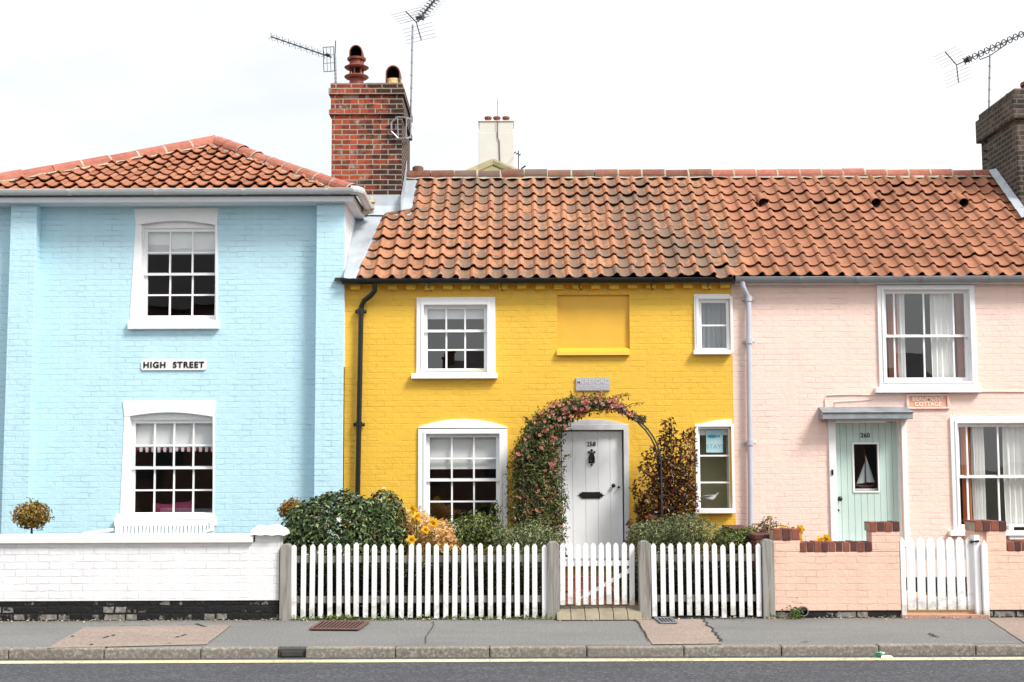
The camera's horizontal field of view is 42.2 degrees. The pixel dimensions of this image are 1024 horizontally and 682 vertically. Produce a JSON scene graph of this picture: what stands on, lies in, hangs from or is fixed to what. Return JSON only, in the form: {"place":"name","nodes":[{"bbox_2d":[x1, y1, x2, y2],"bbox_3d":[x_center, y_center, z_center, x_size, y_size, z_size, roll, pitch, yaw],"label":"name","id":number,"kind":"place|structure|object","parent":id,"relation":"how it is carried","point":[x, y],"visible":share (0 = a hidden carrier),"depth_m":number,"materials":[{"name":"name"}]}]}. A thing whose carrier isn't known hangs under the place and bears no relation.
{"place":"outdoors","nodes":[
{"label":"outdoors","id":0,"kind":"place"},
{"bbox_2d":[0,655,1023,681],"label":"road","id":1,"kind":"structure","parent":0,"point":[824,671],"depth_m":11.64,"materials":[{"name":"grey asphalt"}]},
{"bbox_2d":[0,657,1023,663],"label":"road line","id":2,"kind":"object","parent":1,"relation":"on","point":[516,660],"visible":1,"depth_m":12.25,"materials":[{"name":"yellow paint"}]},
{"bbox_2d":[875,652,893,657],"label":"litter","id":3,"kind":"object","parent":1,"relation":"on","point":[879,654],"visible":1,"depth_m":12.31,"materials":[{"name":"paper"}]},
{"bbox_2d":[0,615,1023,656],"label":"pavement","id":4,"kind":"structure","parent":0,"point":[467,631],"depth_m":13.59,"materials":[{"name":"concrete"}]},
{"bbox_2d":[48,625,229,647],"bbox_3d":[-3.705,2.970,13.384,1.532,0.001,1.640,0,-5,-6],"label":"paving patch","id":5,"kind":"object","parent":4,"relation":"on","point":[150,636],"visible":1,"depth_m":13.33,"materials":[{"name":"beige concrete"}]},
{"bbox_2d":[0,524,289,620],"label":"white garden wall","id":6,"kind":"structure","parent":4,"relation":"on","point":[152,576],"depth_m":14.77,"materials":[{"name":"brick"}]},
{"bbox_2d":[309,620,369,629],"bbox_3d":[-1.833,3.017,14.092,0.544,0.021,0.706,-1,-5,3],"label":"pavement grate","id":7,"kind":"object","parent":4,"relation":"on","point":[338,625],"visible":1,"depth_m":14.08,"materials":[{"name":"metal"}]},
{"bbox_2d":[279,541,559,620],"bbox_3d":[-1.025,2.693,14.790,3.106,0.907,0.150,0,-5,0],"label":"picket fence","id":8,"kind":"object","parent":4,"relation":"on","point":[548,598],"visible":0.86,"depth_m":14.75,"materials":[{"name":"white paint"}]},
{"bbox_2d":[560,542,634,604],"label":"picket gate","id":9,"kind":"structure","parent":8,"relation":"attached to","point":[601,563],"depth_m":14.81,"materials":[{"name":"white paint"}]},
{"bbox_2d":[1,615,1021,622],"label":"leaf litter","id":10,"kind":"object","parent":4,"relation":"on","point":[482,618],"visible":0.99,"depth_m":14.64,"materials":[{"name":"brown plant"}]},
{"bbox_2d":[291,613,782,620],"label":"weeds","id":11,"kind":"object","parent":4,"relation":"on","point":[331,617],"visible":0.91,"depth_m":14.68,"materials":[{"name":"green plant"}]},
{"bbox_2d":[557,606,641,619],"bbox_3d":[0.963,3.016,14.734,0.933,0.118,0.318,0,-5,0],"label":"path threshold","id":12,"kind":"object","parent":4,"relation":"on","point":[593,612],"visible":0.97,"depth_m":14.66,"materials":[{"name":"stone"}]},
{"bbox_2d":[654,617,677,623],"bbox_3d":[1.666,3.033,14.416,0.210,0.021,0.485,0,-5,0],"label":"utility lid","id":13,"kind":"object","parent":4,"relation":"on","point":[665,620],"visible":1,"depth_m":14.37,"materials":[{"name":"grey metal"}]},
{"bbox_2d":[637,619,721,643],"bbox_3d":[1.740,2.970,13.605,0.811,0.001,2.018,0,-5,0],"label":"paving patch","id":14,"kind":"object","parent":4,"relation":"on","point":[690,631],"visible":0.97,"depth_m":13.47,"materials":[{"name":"concrete"}]},
{"bbox_2d":[637,539,775,618],"bbox_3d":[2.162,2.673,14.791,1.506,0.923,0.150,0,-5,0],"label":"picket fence","id":15,"kind":"object","parent":4,"relation":"on","point":[763,597],"visible":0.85,"depth_m":14.74,"materials":[{"name":"white paint"}]},
{"bbox_2d":[703,618,722,640],"bbox_3d":[2.065,2.981,13.782,0.069,0.001,2.092,0,-5,3],"label":"pavement crack","id":16,"kind":"object","parent":4,"relation":"on","point":[712,630],"visible":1,"depth_m":13.54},
{"bbox_2d":[781,597,803,619],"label":"weed tuft","id":17,"kind":"object","parent":4,"relation":"on","point":[794,613],"visible":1,"depth_m":14.64,"materials":[{"name":"green plant"}]},
{"bbox_2d":[769,521,900,617],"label":"pink garden wall","id":18,"kind":"structure","parent":4,"relation":"on","point":[842,579],"depth_m":14.77,"materials":[{"name":"brick"}]},
{"bbox_2d":[798,606,808,615],"bbox_3d":[3.225,2.998,14.806,0.110,0.117,0.264,0,-5,0],"label":"drain pipe","id":19,"kind":"object","parent":18,"relation":"attached to","point":[806,613],"visible":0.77,"depth_m":14.68,"materials":[{"name":"grey plastic"}]},
{"bbox_2d":[900,614,988,617],"bbox_3d":[4.793,3.067,14.779,0.960,0.055,0.220,0,-5,0],"label":"path threshold","id":20,"kind":"object","parent":4,"relation":"on","point":[943,615],"visible":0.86,"depth_m":14.67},
{"bbox_2d":[964,520,1023,616],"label":"pink garden wall","id":21,"kind":"structure","parent":4,"relation":"on","point":[1006,575],"depth_m":14.78,"materials":[{"name":"brick"}]},
{"bbox_2d":[899,535,989,617],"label":"picket gate","id":22,"kind":"structure","parent":21,"relation":"attached to","point":[973,553],"depth_m":14.82,"materials":[{"name":"white paint"}]},
{"bbox_2d":[989,618,1023,641],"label":"paving patch","id":23,"kind":"object","parent":4,"relation":"on","point":[1014,627],"visible":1,"depth_m":13.94,"materials":[{"name":"concrete"}]},
{"bbox_2d":[0,0,1023,175],"label":"sky","id":24,"kind":"structure","parent":0,"point":[583,84],"materials":[{"name":"white"}]},
{"bbox_2d":[0,643,1023,658],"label":"kerb","id":25,"kind":"structure","parent":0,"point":[514,651],"depth_m":12.49,"materials":[{"name":"concrete"}]},
{"bbox_2d":[278,648,305,657],"bbox_3d":[-2.077,2.962,12.553,0.257,0.108,0.091,0,-5,0],"label":"kerb gully","id":26,"kind":"object","parent":25,"relation":"in","point":[291,652],"visible":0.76,"depth_m":12.52,"materials":[{"name":"metal"}]},
{"bbox_2d":[297,613,747,616],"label":"ground","id":27,"kind":"structure","parent":0,"point":[441,615],"depth_m":16.29,"materials":[{"name":"brown soil"}]},
{"bbox_2d":[466,99,524,175],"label":"house","id":28,"kind":"structure","parent":27,"relation":"on","point":[496,143],"depth_m":30.55,"materials":[{"name":"paint"}]},
{"bbox_2d":[514,151,525,168],"bbox_3d":[0.124,-4.141,30.510,0.360,0.479,0.255,4,-7,-36],"label":"tv aerial","id":29,"kind":"object","parent":28,"relation":"attached to","point":[518,160],"visible":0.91,"depth_m":30.50,"materials":[{"name":"grey metal"}]},
{"bbox_2d":[560,575,637,616],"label":"garden path","id":30,"kind":"structure","parent":0,"point":[589,589],"depth_m":16.03,"materials":[{"name":"beige brick"}]},
{"bbox_2d":[297,592,966,613],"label":"garden ground","id":31,"kind":"structure","parent":0,"point":[361,611],"depth_m":15.28,"materials":[{"name":"soil"}]},
{"bbox_2d":[9,497,54,533],"bbox_3d":[-5.743,2.537,15.835,0.457,1.346,0.499,-5,-7,44],"label":"ball tree","id":32,"kind":"object","parent":31,"relation":"on","point":[40,516],"visible":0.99,"depth_m":15.79,"materials":[{"name":"yellow plant"}]},
{"bbox_2d":[82,514,214,533],"bbox_3d":[-4.447,2.679,16.309,1.494,1.080,0.590,0,-5,0],"label":"garden bench","id":33,"kind":"object","parent":31,"relation":"on","point":[199,518],"visible":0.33,"depth_m":16.59,"materials":[{"name":"white paint"}]},
{"bbox_2d":[0,135,373,590],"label":"blue house","id":34,"kind":"structure","parent":31,"relation":"on","point":[225,259],"depth_m":17.75,"materials":[{"name":"brick"}]},
{"bbox_2d":[155,503,172,511],"bbox_3d":[-4.703,2.370,17.980,0.328,0.356,0.140,0,-5,0],"label":"cushion","id":35,"kind":"object","parent":34,"relation":"on","point":[163,507],"visible":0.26,"depth_m":17.94,"materials":[{"name":"fabric"}]},
{"bbox_2d":[114,400,216,525],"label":"window","id":36,"kind":"structure","parent":34,"relation":"in","point":[171,458],"depth_m":17.82,"materials":[{"name":"white paint"}]},
{"bbox_2d":[127,208,219,329],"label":"window","id":37,"kind":"structure","parent":34,"relation":"in","point":[175,274],"depth_m":18.00,"materials":[{"name":"white paint"}]},
{"bbox_2d":[141,360,206,369],"bbox_3d":[-4.518,0.322,17.731,0.871,0.137,0.028,0,-5,0],"label":"street sign","id":38,"kind":"object","parent":34,"relation":"attached to","point":[173,364],"visible":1,"depth_m":17.72,"materials":[{"name":"metal"}]},
{"bbox_2d":[175,500,194,511],"bbox_3d":[-4.436,2.339,17.983,0.287,0.376,0.140,0,-5,0],"label":"cushion","id":39,"kind":"object","parent":34,"relation":"on","point":[183,506],"visible":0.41,"depth_m":17.94,"materials":[{"name":"fabric"}]},
{"bbox_2d":[277,497,301,520],"bbox_3d":[-2.635,2.541,15.937,0.375,1.334,0.381,0,-5,0],"label":"ball tree","id":40,"kind":"object","parent":31,"relation":"on","point":[285,507],"visible":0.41,"depth_m":15.90,"materials":[{"name":"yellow plant"}]},
{"bbox_2d":[281,487,410,609],"bbox_3d":[-1.989,2.451,15.590,1.573,1.466,1.228,2,-6,-20],"label":"laurel bush","id":41,"kind":"object","parent":31,"relation":"on","point":[307,526],"visible":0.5,"depth_m":15.31,"materials":[{"name":"green plant"}]},
{"bbox_2d":[383,506,460,608],"bbox_3d":[-1.051,2.577,15.672,0.955,1.261,0.956,0,-5,0],"label":"coral bush","id":42,"kind":"object","parent":31,"relation":"on","point":[445,537],"visible":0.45,"depth_m":15.50,"materials":[{"name":"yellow plant"}]},
{"bbox_2d":[406,535,416,554],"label":"daffodil","id":43,"kind":"object","parent":42,"relation":"in","point":[410,539],"visible":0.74,"depth_m":15.25,"materials":[{"name":"yellow plant"}]},
{"bbox_2d":[409,504,417,536],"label":"daffodil","id":44,"kind":"object","parent":42,"relation":"in","point":[413,508],"visible":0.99,"depth_m":15.47,"materials":[{"name":"yellow plant"}]},
{"bbox_2d":[412,512,420,547],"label":"daffodil","id":45,"kind":"object","parent":42,"relation":"in","point":[416,516],"visible":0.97,"depth_m":15.37,"materials":[{"name":"yellow plant"}]},
{"bbox_2d":[421,526,429,554],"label":"daffodil","id":46,"kind":"object","parent":42,"relation":"in","point":[425,530],"visible":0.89,"depth_m":15.31,"materials":[{"name":"yellow plant"}]},
{"bbox_2d":[428,518,438,554],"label":"daffodil","id":47,"kind":"object","parent":42,"relation":"in","point":[434,523],"visible":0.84,"depth_m":15.37,"materials":[{"name":"yellow plant"}]},
{"bbox_2d":[437,498,511,593],"bbox_3d":[-0.488,2.562,16.072,0.969,1.308,0.808,1,-6,-18],"label":"green shrub","id":48,"kind":"object","parent":31,"relation":"on","point":[466,533],"visible":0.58,"depth_m":15.91,"materials":[{"name":"green plant"}]},
{"bbox_2d":[487,518,563,604],"bbox_3d":[0.151,2.634,15.736,0.954,1.098,0.839,0,-5,0],"label":"hebe shrub","id":49,"kind":"object","parent":31,"relation":"on","point":[523,534],"visible":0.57,"depth_m":15.67,"materials":[{"name":"green plant"}]},
{"bbox_2d":[297,538,756,617],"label":"undergrowth","id":50,"kind":"object","parent":31,"relation":"on","point":[521,567],"visible":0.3,"depth_m":15.00,"materials":[{"name":"green plant"}]},
{"bbox_2d":[329,45,748,593],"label":"yellow cottage","id":51,"kind":"structure","parent":31,"relation":"on","point":[486,312],"depth_m":17.71,"materials":[{"name":"paint"}]},
{"bbox_2d":[269,35,336,82],"bbox_3d":[-3.155,-4.222,20.048,1.134,0.982,0.207,-3,-6,24],"label":"tv aerial","id":52,"kind":"object","parent":51,"relation":"attached to","point":[324,55],"visible":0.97,"depth_m":19.87,"materials":[{"name":"grey metal"}]},
{"bbox_2d":[391,0,443,138],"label":"tv aerial","id":53,"kind":"object","parent":51,"relation":"attached to","point":[420,17],"visible":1,"depth_m":20.41,"materials":[{"name":"grey metal"}]},
{"bbox_2d":[411,297,497,378],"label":"window","id":54,"kind":"structure","parent":51,"relation":"in","point":[453,333],"depth_m":17.76,"materials":[{"name":"white paint"}]},
{"bbox_2d":[418,419,507,531],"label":"window","id":55,"kind":"structure","parent":51,"relation":"in","point":[460,471],"depth_m":17.65,"materials":[{"name":"white paint"}]},
{"bbox_2d":[562,431,622,558],"bbox_3d":[1.063,2.031,17.537,0.802,1.674,0.100,0,-5,0],"label":"door","id":56,"kind":"structure","parent":51,"relation":"in","point":[593,474],"depth_m":17.55,"materials":[{"name":"white paint"}]},
{"bbox_2d":[576,378,609,390],"bbox_3d":[1.071,0.574,17.607,0.453,0.171,0.030,0,-5,0],"label":"house plaque","id":57,"kind":"object","parent":51,"relation":"attached to","point":[592,384],"visible":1,"depth_m":17.59,"materials":[{"name":"grey stone"}]},
{"bbox_2d":[702,492,719,507],"bbox_3d":[2.647,2.123,17.619,0.248,0.232,0.060,0,-5,0],"label":"seagull ornament","id":58,"kind":"object","parent":51,"relation":"on","point":[711,497],"visible":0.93,"depth_m":17.61,"materials":[{"name":"ceramic"}]},
{"bbox_2d":[693,294,733,361],"bbox_3d":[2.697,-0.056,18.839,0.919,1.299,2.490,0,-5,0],"label":"window","id":59,"kind":"structure","parent":51,"relation":"in","point":[711,322],"depth_m":17.76,"materials":[{"name":"white paint"}]},
{"bbox_2d":[706,430,722,452],"bbox_3d":[2.687,1.330,17.610,0.222,0.296,0.006,0,-5,0],"label":"window poster","id":60,"kind":"object","parent":51,"relation":"attached to","point":[714,440],"depth_m":17.61,"materials":[{"name":"paper"}]},
{"bbox_2d":[694,411,735,518],"bbox_3d":[2.676,1.764,17.777,0.941,1.716,0.710,0,-5,0],"label":"window","id":61,"kind":"structure","parent":51,"relation":"in","point":[711,477],"depth_m":18.09,"materials":[{"name":"white paint"}]},
{"bbox_2d":[501,391,646,565],"bbox_3d":[0.806,1.971,17.100,1.886,2.657,0.693,0,-5,0],"label":"climbing rose","id":62,"kind":"object","parent":31,"relation":"on","point":[541,477],"visible":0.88,"depth_m":16.98,"materials":[{"name":"green plant"}]},
{"bbox_2d":[522,404,662,592],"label":"garden arch","id":63,"kind":"structure","parent":31,"relation":"on","point":[646,429],"depth_m":16.97,"materials":[{"name":"black metal"}]},
{"bbox_2d":[624,417,701,575],"bbox_3d":[1.946,2.130,17.067,1.042,2.298,0.556,0,-5,0],"label":"dark red shrub","id":64,"kind":"object","parent":31,"relation":"on","point":[669,498],"visible":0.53,"depth_m":17.02,"materials":[{"name":"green plant"}]},
{"bbox_2d":[620,509,725,594],"bbox_3d":[1.922,2.593,15.767,1.304,1.174,0.859,0,-5,0],"label":"hebe shrub","id":65,"kind":"object","parent":31,"relation":"on","point":[650,536],"visible":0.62,"depth_m":15.69,"materials":[{"name":"green plant"}]},
{"bbox_2d":[710,526,761,607],"bbox_3d":[2.627,2.671,15.655,0.794,0.990,0.720,3,-6,-29],"label":"green shrub","id":66,"kind":"object","parent":31,"relation":"on","point":[739,538],"visible":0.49,"depth_m":15.48,"materials":[{"name":"green plant"}]},
{"bbox_2d":[722,525,768,614],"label":"side garden wall","id":67,"kind":"structure","parent":31,"relation":"on","point":[755,538],"depth_m":15.30,"materials":[{"name":"brick"}]},
{"bbox_2d":[746,515,793,541],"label":"straggling shrub","id":68,"kind":"object","parent":31,"relation":"on","point":[766,527],"visible":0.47,"depth_m":15.56,"materials":[{"name":"brown plant"}]},
{"bbox_2d":[796,525,805,539],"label":"daffodil","id":69,"kind":"object","parent":31,"relation":"on","point":[801,528],"visible":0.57,"depth_m":15.35,"materials":[{"name":"yellow plant"}]},
{"bbox_2d":[823,534,831,540],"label":"daffodil","id":70,"kind":"object","parent":31,"relation":"on","point":[826,538],"visible":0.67,"depth_m":15.24,"materials":[{"name":"yellow plant"}]},
{"bbox_2d":[711,81,1023,591],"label":"pink cottage","id":71,"kind":"structure","parent":31,"relation":"on","point":[865,301],"depth_m":17.68,"materials":[{"name":"paint"}]},
{"bbox_2d":[856,449,874,487],"bbox_3d":[4.729,1.706,17.787,0.259,0.524,0.070,0,-5,0],"label":"model sailboat","id":72,"kind":"object","parent":71,"relation":"on","point":[865,476],"visible":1,"depth_m":17.77,"materials":[{"name":"white fabric"}]},
{"bbox_2d":[835,422,899,540],"bbox_3d":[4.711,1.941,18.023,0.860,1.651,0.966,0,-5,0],"label":"door","id":73,"kind":"structure","parent":71,"relation":"in","point":[856,505],"depth_m":17.63,"materials":[{"name":"teal paint"}]},
{"bbox_2d":[906,394,949,408],"bbox_3d":[5.510,0.801,17.584,0.572,0.196,0.030,0,-5,0],"label":"house plaque","id":74,"kind":"object","parent":71,"relation":"attached to","point":[927,401],"visible":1,"depth_m":17.58,"materials":[{"name":"pink paint"}]},
{"bbox_2d":[874,285,981,392],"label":"window","id":75,"kind":"structure","parent":71,"relation":"in","point":[927,333],"depth_m":17.79,"materials":[{"name":"white paint"}]},
{"bbox_2d":[934,31,1023,160],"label":"tv aerial","id":76,"kind":"object","parent":71,"relation":"attached to","point":[967,59],"visible":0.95,"depth_m":20.64,"materials":[{"name":"grey metal"}]},
{"bbox_2d":[948,417,1023,535],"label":"window","id":77,"kind":"structure","parent":71,"relation":"in","point":[987,453],"depth_m":17.66,"materials":[{"name":"white paint"}]},
{"bbox_2d":[1008,524,1023,539],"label":"window sill","id":78,"kind":"structure","parent":71,"relation":"attached to","point":[1012,527],"depth_m":17.38,"materials":[{"name":"white paint"}]},
{"bbox_2d":[906,590,973,613],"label":"garden path","id":79,"kind":"structure","parent":0,"point":[937,611],"depth_m":14.89,"materials":[{"name":"beige stone"}]}
]}

